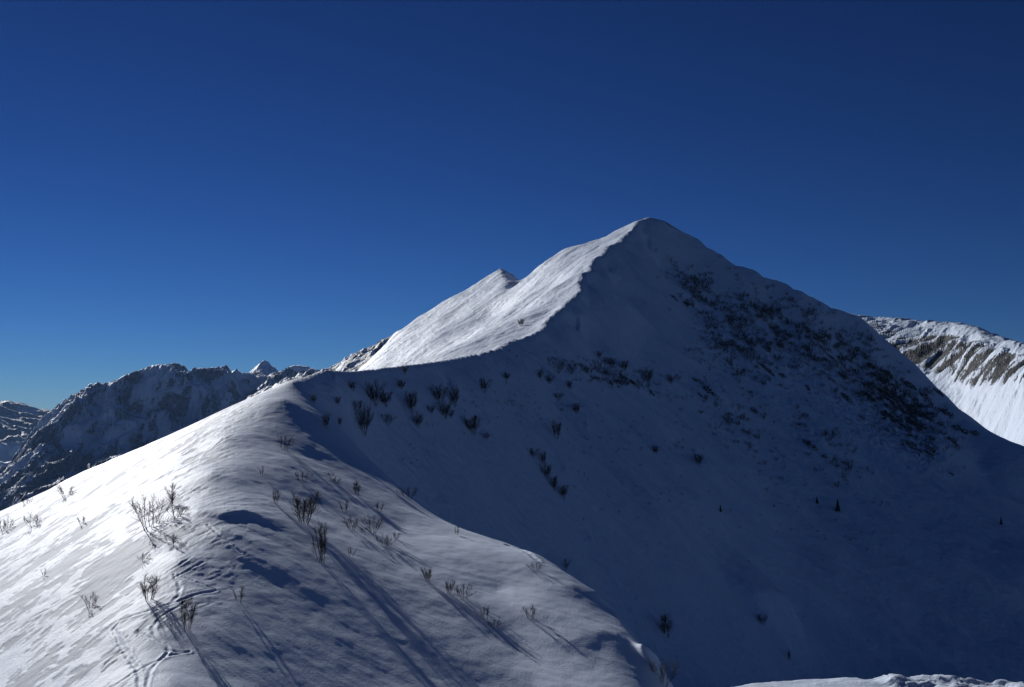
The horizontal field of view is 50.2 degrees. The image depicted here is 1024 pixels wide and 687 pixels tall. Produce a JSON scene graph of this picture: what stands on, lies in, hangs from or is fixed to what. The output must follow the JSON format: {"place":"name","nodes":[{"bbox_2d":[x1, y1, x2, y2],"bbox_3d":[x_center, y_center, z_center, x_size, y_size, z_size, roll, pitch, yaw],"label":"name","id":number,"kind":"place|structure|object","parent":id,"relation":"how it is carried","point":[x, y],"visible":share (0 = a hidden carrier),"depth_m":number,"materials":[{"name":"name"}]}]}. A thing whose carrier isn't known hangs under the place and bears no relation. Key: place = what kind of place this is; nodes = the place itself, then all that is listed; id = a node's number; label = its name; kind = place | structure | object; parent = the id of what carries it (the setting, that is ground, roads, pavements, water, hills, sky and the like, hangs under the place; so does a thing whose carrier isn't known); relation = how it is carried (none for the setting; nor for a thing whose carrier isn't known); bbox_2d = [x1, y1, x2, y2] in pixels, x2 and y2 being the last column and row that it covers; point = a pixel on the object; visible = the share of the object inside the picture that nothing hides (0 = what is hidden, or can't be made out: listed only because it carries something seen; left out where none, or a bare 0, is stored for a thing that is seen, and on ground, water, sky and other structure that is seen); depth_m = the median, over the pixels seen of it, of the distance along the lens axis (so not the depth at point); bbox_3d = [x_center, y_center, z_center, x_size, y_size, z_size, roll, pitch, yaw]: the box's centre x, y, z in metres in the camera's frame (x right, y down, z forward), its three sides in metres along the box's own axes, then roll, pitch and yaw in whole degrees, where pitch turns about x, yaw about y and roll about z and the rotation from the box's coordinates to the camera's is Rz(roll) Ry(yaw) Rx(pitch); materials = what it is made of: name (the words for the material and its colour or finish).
{"place":"outdoors","nodes":[
{"label":"outdoors","id":0,"kind":"place"},
{"bbox_2d":[0,401,51,466],"bbox_3d":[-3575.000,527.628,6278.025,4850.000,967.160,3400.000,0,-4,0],"label":"peak","id":1,"kind":"structure","parent":0,"point":[19,422],"depth_m":6164.43,"materials":[{"name":"white snow"}]},
{"bbox_2d":[0,363,319,510],"bbox_3d":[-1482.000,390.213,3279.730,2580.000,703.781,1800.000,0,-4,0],"label":"rocky range","id":2,"kind":"structure","parent":0,"point":[90,425],"depth_m":3349.24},
{"bbox_2d":[249,360,278,375],"bbox_3d":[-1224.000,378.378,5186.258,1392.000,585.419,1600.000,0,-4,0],"label":"snowy peak","id":3,"kind":"structure","parent":0,"point":[265,367],"depth_m":5027.36,"materials":[{"name":"white snow"}]},
{"bbox_2d":[246,335,392,398],"bbox_3d":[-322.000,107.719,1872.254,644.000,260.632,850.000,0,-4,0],"label":"wooded shoulder","id":4,"kind":"object","parent":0,"point":[357,361],"visible":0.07,"depth_m":1784.32},
{"bbox_2d":[0,380,673,686],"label":"snow ridge","id":5,"kind":"structure","parent":0,"point":[371,612],"depth_m":88.76,"materials":[{"name":"white snow"}]},
{"bbox_2d":[0,517,16,531],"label":"bare shrub","id":6,"kind":"object","parent":5,"relation":"on","point":[5,521],"visible":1,"depth_m":136.63,"materials":[{"name":"brown plant"}]},
{"bbox_2d":[20,495,32,504],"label":"bare shrub","id":7,"kind":"object","parent":5,"relation":"on","point":[22,499],"visible":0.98,"depth_m":154.36,"materials":[{"name":"brown plant"}]},
{"bbox_2d":[24,515,48,527],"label":"bare shrub","id":8,"kind":"object","parent":5,"relation":"on","point":[34,520],"visible":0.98,"depth_m":128.33,"materials":[{"name":"brown plant"}]},
{"bbox_2d":[56,482,75,497],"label":"bare shrub","id":9,"kind":"object","parent":5,"relation":"on","point":[61,491],"visible":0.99,"depth_m":139.73,"materials":[{"name":"brown plant"}]},
{"bbox_2d":[80,592,98,608],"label":"bare shrub","id":10,"kind":"object","parent":5,"relation":"on","point":[91,597],"visible":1,"depth_m":81.19,"materials":[{"name":"brown plant"}]},
{"bbox_2d":[137,574,159,601],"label":"bare shrub","id":11,"kind":"object","parent":5,"relation":"on","point":[143,590],"visible":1,"depth_m":76.98,"materials":[{"name":"brown plant"}]},
{"bbox_2d":[128,493,177,530],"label":"bare shrub","id":12,"kind":"object","parent":5,"relation":"on","point":[134,506],"visible":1,"depth_m":96.81,"materials":[{"name":"brown plant"}]},
{"bbox_2d":[164,482,177,502],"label":"bare shrub","id":13,"kind":"object","parent":5,"relation":"on","point":[171,494],"visible":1,"depth_m":102.92,"materials":[{"name":"brown plant"}]},
{"bbox_2d":[165,504,186,517],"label":"bare shrub","id":14,"kind":"object","parent":5,"relation":"on","point":[181,511],"visible":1,"depth_m":96.73,"materials":[{"name":"brown plant"}]},
{"bbox_2d":[178,595,200,630],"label":"bare shrub","id":15,"kind":"object","parent":5,"relation":"on","point":[183,613],"visible":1,"depth_m":71.47,"materials":[{"name":"brown plant"}]},
{"bbox_2d":[230,585,244,602],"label":"bare shrub","id":16,"kind":"object","parent":5,"relation":"on","point":[241,591],"visible":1,"depth_m":78.27,"materials":[{"name":"brown plant"}]},
{"bbox_2d":[272,489,280,504],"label":"bare shrub","id":17,"kind":"object","parent":5,"relation":"on","point":[276,498],"visible":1,"depth_m":104.56,"materials":[{"name":"brown plant"}]},
{"bbox_2d":[278,434,293,449],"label":"bare shrub","id":18,"kind":"object","parent":5,"relation":"on","point":[286,446],"visible":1,"depth_m":129.26,"materials":[{"name":"brown plant"}]},
{"bbox_2d":[295,471,312,481],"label":"bare shrub","id":19,"kind":"object","parent":5,"relation":"on","point":[307,475],"visible":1,"depth_m":116.92,"materials":[{"name":"brown plant"}]},
{"bbox_2d":[289,491,323,524],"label":"bare shrub","id":20,"kind":"object","parent":5,"relation":"on","point":[304,502],"visible":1,"depth_m":100.70,"materials":[{"name":"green plant"}]},
{"bbox_2d":[307,518,328,562],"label":"bare shrub","id":21,"kind":"object","parent":5,"relation":"on","point":[321,543],"visible":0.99,"depth_m":91.43,"materials":[{"name":"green plant"}]},
{"bbox_2d":[321,411,332,428],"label":"bare shrub","id":22,"kind":"object","parent":5,"relation":"on","point":[327,421],"visible":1,"depth_m":145.56,"materials":[{"name":"brown plant"}]},
{"bbox_2d":[337,499,350,512],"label":"bare shrub","id":23,"kind":"object","parent":5,"relation":"on","point":[341,506],"visible":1,"depth_m":111.01,"materials":[{"name":"brown plant"}]},
{"bbox_2d":[343,515,359,529],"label":"bare shrub","id":24,"kind":"object","parent":5,"relation":"on","point":[350,521],"visible":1,"depth_m":104.80,"materials":[{"name":"brown plant"}]},
{"bbox_2d":[352,481,361,494],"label":"bare shrub","id":25,"kind":"object","parent":5,"relation":"on","point":[356,486],"visible":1,"depth_m":119.45,"materials":[{"name":"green plant"}]},
{"bbox_2d":[357,514,384,533],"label":"bare shrub","id":26,"kind":"object","parent":5,"relation":"on","point":[378,526],"visible":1,"depth_m":106.21,"materials":[{"name":"brown plant"}]},
{"bbox_2d":[375,532,398,546],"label":"bare shrub","id":27,"kind":"object","parent":5,"relation":"on","point":[387,541],"visible":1,"depth_m":102.50,"materials":[{"name":"brown plant"}]},
{"bbox_2d":[396,485,417,498],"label":"bare shrub","id":28,"kind":"object","parent":5,"relation":"on","point":[407,492],"visible":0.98,"depth_m":129.72,"materials":[{"name":"brown plant"}]},
{"bbox_2d":[419,567,431,582],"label":"bare shrub","id":29,"kind":"object","parent":5,"relation":"on","point":[427,574],"visible":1,"depth_m":93.83,"materials":[{"name":"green plant"}]},
{"bbox_2d":[445,579,454,593],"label":"bare shrub","id":30,"kind":"object","parent":5,"relation":"on","point":[450,586],"visible":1,"depth_m":91.81,"materials":[{"name":"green plant"}]},
{"bbox_2d":[452,582,475,598],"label":"bare shrub","id":31,"kind":"object","parent":5,"relation":"on","point":[457,590],"visible":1,"depth_m":91.48,"materials":[{"name":"brown plant"}]},
{"bbox_2d":[479,605,488,617],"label":"bare shrub","id":32,"kind":"object","parent":5,"relation":"on","point":[487,609],"visible":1,"depth_m":87.63,"materials":[{"name":"brown plant"}]},
{"bbox_2d":[523,605,537,618],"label":"bare shrub","id":33,"kind":"object","parent":5,"relation":"on","point":[533,610],"visible":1,"depth_m":88.25,"materials":[{"name":"brown plant"}]},
{"bbox_2d":[647,658,680,685],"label":"bare shrub","id":34,"kind":"object","parent":5,"relation":"on","point":[666,666],"visible":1,"depth_m":82.20,"materials":[{"name":"brown plant"}]},
{"bbox_2d":[0,0,1023,409],"label":"sky","id":35,"kind":"structure","parent":0,"point":[239,184],"materials":[{"name":"blue"}]},
{"bbox_2d":[52,217,1023,686],"bbox_3d":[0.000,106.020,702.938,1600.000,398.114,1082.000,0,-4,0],"label":"mountain","id":36,"kind":"structure","parent":0,"point":[934,585],"depth_m":436.42,"materials":[{"name":"white snow"}]},
{"bbox_2d":[354,400,373,435],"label":"bare shrub","id":37,"kind":"object","parent":36,"relation":"on","point":[363,418],"visible":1,"depth_m":190.45,"materials":[{"name":"brown plant"}]},
{"bbox_2d":[364,378,384,405],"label":"bare shrub","id":38,"kind":"object","parent":36,"relation":"on","point":[375,394],"visible":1,"depth_m":205.91,"materials":[{"name":"brown plant"}]},
{"bbox_2d":[379,392,391,406],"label":"bare shrub","id":39,"kind":"object","parent":36,"relation":"on","point":[384,398],"visible":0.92,"depth_m":213.15,"materials":[{"name":"brown plant"}]},
{"bbox_2d":[381,414,395,424],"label":"bare shrub","id":40,"kind":"object","parent":36,"relation":"on","point":[388,416],"visible":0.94,"depth_m":205.17,"materials":[{"name":"brown plant"}]},
{"bbox_2d":[397,380,405,387],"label":"bare shrub","id":41,"kind":"object","parent":36,"relation":"on","point":[400,385],"visible":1,"depth_m":231.72,"materials":[{"name":"brown plant"}]},
{"bbox_2d":[405,387,417,409],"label":"bare shrub","id":42,"kind":"object","parent":36,"relation":"on","point":[411,399],"visible":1,"depth_m":228.37,"materials":[{"name":"brown plant"}]},
{"bbox_2d":[411,412,423,426],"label":"bare shrub","id":43,"kind":"object","parent":36,"relation":"on","point":[417,417],"visible":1,"depth_m":225.89,"materials":[{"name":"brown plant"}]},
{"bbox_2d":[429,382,447,403],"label":"bare shrub","id":44,"kind":"object","parent":36,"relation":"on","point":[437,392],"visible":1,"depth_m":252.25,"materials":[{"name":"brown plant"}]},
{"bbox_2d":[437,399,451,418],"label":"bare shrub","id":45,"kind":"object","parent":36,"relation":"on","point":[445,409],"visible":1,"depth_m":245.55,"materials":[{"name":"brown plant"}]},
{"bbox_2d":[448,383,459,406],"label":"bare shrub","id":46,"kind":"object","parent":36,"relation":"on","point":[456,396],"visible":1,"depth_m":266.06,"materials":[{"name":"brown plant"}]},
{"bbox_2d":[463,414,480,433],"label":"bare shrub","id":47,"kind":"object","parent":36,"relation":"on","point":[473,426],"visible":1,"depth_m":265.69,"materials":[{"name":"brown plant"}]},
{"bbox_2d":[479,378,491,391],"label":"bare shrub","id":48,"kind":"object","parent":36,"relation":"on","point":[484,384],"visible":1,"depth_m":293.95,"materials":[{"name":"brown plant"}]},
{"bbox_2d":[518,318,524,325],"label":"bare shrub","id":49,"kind":"object","parent":36,"relation":"on","point":[521,321],"visible":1,"depth_m":472.41,"materials":[{"name":"plant"}]},
{"bbox_2d":[529,448,540,456],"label":"bare shrub","id":50,"kind":"object","parent":36,"relation":"on","point":[531,453],"visible":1,"depth_m":298.24,"materials":[{"name":"brown plant"}]},
{"bbox_2d":[538,449,545,464],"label":"bare shrub","id":51,"kind":"object","parent":36,"relation":"on","point":[543,458],"visible":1,"depth_m":303.89,"materials":[{"name":"brown plant"}]},
{"bbox_2d":[539,462,551,478],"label":"bare shrub","id":52,"kind":"object","parent":36,"relation":"on","point":[548,469],"visible":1,"depth_m":297.78,"materials":[{"name":"brown plant"}]},
{"bbox_2d":[550,476,557,488],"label":"bare shrub","id":53,"kind":"object","parent":36,"relation":"on","point":[554,481],"visible":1,"depth_m":295.98,"materials":[{"name":"brown plant"}]},
{"bbox_2d":[550,419,562,437],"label":"bare shrub","id":54,"kind":"object","parent":36,"relation":"on","point":[554,427],"visible":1,"depth_m":332.21,"materials":[{"name":"brown plant"}]},
{"bbox_2d":[557,485,569,497],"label":"bare shrub","id":55,"kind":"object","parent":36,"relation":"on","point":[562,492],"visible":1,"depth_m":297.61,"materials":[{"name":"brown plant"}]},
{"bbox_2d":[572,403,580,411],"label":"bare shrub","id":56,"kind":"object","parent":36,"relation":"on","point":[574,404],"visible":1,"depth_m":376.07,"materials":[{"name":"brown plant"}]},
{"bbox_2d":[618,360,628,369],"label":"bare shrub","id":57,"kind":"object","parent":36,"relation":"on","point":[623,365],"visible":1,"depth_m":476.41,"materials":[{"name":"brown plant"}]},
{"bbox_2d":[639,366,655,383],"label":"bare shrub","id":58,"kind":"object","parent":36,"relation":"on","point":[646,376],"visible":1,"depth_m":494.87,"materials":[{"name":"brown plant"}]},
{"bbox_2d":[659,612,673,635],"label":"bare shrub","id":59,"kind":"object","parent":36,"relation":"on","point":[668,628],"visible":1,"depth_m":281.51,"materials":[{"name":"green plant"}]},
{"bbox_2d":[667,372,676,383],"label":"bare shrub","id":60,"kind":"object","parent":36,"relation":"on","point":[672,379],"visible":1,"depth_m":509.61,"materials":[{"name":"brown plant"}]},
{"bbox_2d":[400,248,965,572],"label":"brush","id":61,"kind":"object","parent":36,"relation":"on","point":[796,349],"visible":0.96,"depth_m":646.84,"materials":[{"name":"brown plant"}]},
{"bbox_2d":[694,453,704,464],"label":"bare shrub","id":62,"kind":"object","parent":36,"relation":"on","point":[697,460],"visible":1,"depth_m":440.99,"materials":[{"name":"brown plant"}]},
{"bbox_2d":[695,276,708,285],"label":"bare shrub","id":63,"kind":"object","parent":36,"relation":"on","point":[703,280],"visible":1,"depth_m":712.89,"materials":[{"name":"brown plant"}]},
{"bbox_2d":[701,384,713,394],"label":"rock outcrop","id":64,"kind":"object","parent":36,"relation":"on","point":[708,390],"visible":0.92,"depth_m":541.65,"materials":[{"name":"grey stone"}]},
{"bbox_2d":[742,336,762,347],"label":"bare shrub","id":65,"kind":"object","parent":36,"relation":"on","point":[748,341],"visible":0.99,"depth_m":643.48,"materials":[{"name":"brown plant"}]},
{"bbox_2d":[757,612,767,624],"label":"bare shrub","id":66,"kind":"object","parent":36,"relation":"on","point":[762,618],"visible":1,"depth_m":353.68,"materials":[{"name":"brown plant"}]},
{"bbox_2d":[756,361,774,375],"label":"rock outcrop","id":67,"kind":"object","parent":36,"relation":"on","point":[767,369],"visible":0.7,"depth_m":620.97,"materials":[{"name":"grey stone"}]},
{"bbox_2d":[761,302,774,314],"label":"bare shrub","id":68,"kind":"object","parent":36,"relation":"on","point":[770,309],"visible":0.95,"depth_m":704.36,"materials":[{"name":"brown plant"}]},
{"bbox_2d":[803,438,818,450],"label":"rock outcrop","id":69,"kind":"object","parent":36,"relation":"on","point":[807,442],"visible":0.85,"depth_m":543.27,"materials":[{"name":"grey stone"}]},
{"bbox_2d":[821,426,840,437],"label":"bare shrub","id":70,"kind":"object","parent":36,"relation":"on","point":[833,434],"visible":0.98,"depth_m":562.06,"materials":[{"name":"brown plant"}]},
{"bbox_2d":[835,499,840,511],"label":"spruce tree","id":71,"kind":"object","parent":36,"relation":"on","point":[837,507],"visible":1,"depth_m":482.70,"materials":[{"name":"green plant"}]},
{"bbox_2d":[840,392,852,402],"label":"rock outcrop","id":72,"kind":"object","parent":36,"relation":"on","point":[846,397],"visible":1,"depth_m":627.75,"materials":[{"name":"grey stone"}]},
{"bbox_2d":[875,372,886,381],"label":"rock outcrop","id":73,"kind":"object","parent":36,"relation":"on","point":[878,375],"visible":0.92,"depth_m":675.40,"materials":[{"name":"grey stone"}]},
{"bbox_2d":[877,385,887,393],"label":"bare shrub","id":74,"kind":"object","parent":36,"relation":"on","point":[883,389],"visible":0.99,"depth_m":653.68,"materials":[{"name":"brown plant"}]},
{"bbox_2d":[903,380,916,390],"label":"rock outcrop","id":75,"kind":"object","parent":36,"relation":"on","point":[909,384],"visible":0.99,"depth_m":674.72,"materials":[{"name":"grey stone"}]},
{"bbox_2d":[903,439,917,448],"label":"rock outcrop","id":76,"kind":"object","parent":36,"relation":"on","point":[909,443],"visible":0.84,"depth_m":590.59,"materials":[{"name":"grey stone"}]},
{"bbox_2d":[918,390,929,401],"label":"rock outcrop","id":77,"kind":"object","parent":36,"relation":"on","point":[924,396],"visible":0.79,"depth_m":668.66,"materials":[{"name":"grey stone"}]},
{"bbox_2d":[925,445,935,452],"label":"rock outcrop","id":78,"kind":"object","parent":36,"relation":"on","point":[929,447],"visible":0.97,"depth_m":589.53,"materials":[{"name":"grey stone"}]},
{"bbox_2d":[934,388,943,396],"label":"rock outcrop","id":79,"kind":"object","parent":36,"relation":"on","point":[939,392],"visible":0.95,"depth_m":681.10,"materials":[{"name":"grey stone"}]},
{"bbox_2d":[939,407,951,416],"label":"rock outcrop","id":80,"kind":"object","parent":36,"relation":"on","point":[945,411],"visible":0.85,"depth_m":658.26,"materials":[{"name":"grey stone"}]},
{"bbox_2d":[947,436,956,445],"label":"rock outcrop","id":81,"kind":"object","parent":36,"relation":"on","point":[952,440],"visible":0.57,"depth_m":615.39,"materials":[{"name":"grey stone"}]},
{"bbox_2d":[953,424,968,434],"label":"rock outcrop","id":82,"kind":"object","parent":36,"relation":"on","point":[962,429],"visible":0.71,"depth_m":641.39,"materials":[{"name":"grey stone"}]},
{"bbox_2d":[970,430,979,436],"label":"rock outcrop","id":83,"kind":"object","parent":36,"relation":"on","point":[974,433],"visible":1,"depth_m":639.00,"materials":[{"name":"grey stone"}]},
{"bbox_2d":[736,674,1023,686],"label":"snow knoll","id":84,"kind":"structure","parent":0,"point":[899,680],"depth_m":9.05,"materials":[{"name":"white snow"}]},
{"bbox_2d":[857,315,1023,445],"bbox_3d":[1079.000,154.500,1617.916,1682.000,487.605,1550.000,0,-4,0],"label":"snowy cliffs","id":85,"kind":"structure","parent":0,"point":[976,373],"depth_m":1504.63,"materials":[{"name":"white snow"}]}
]}

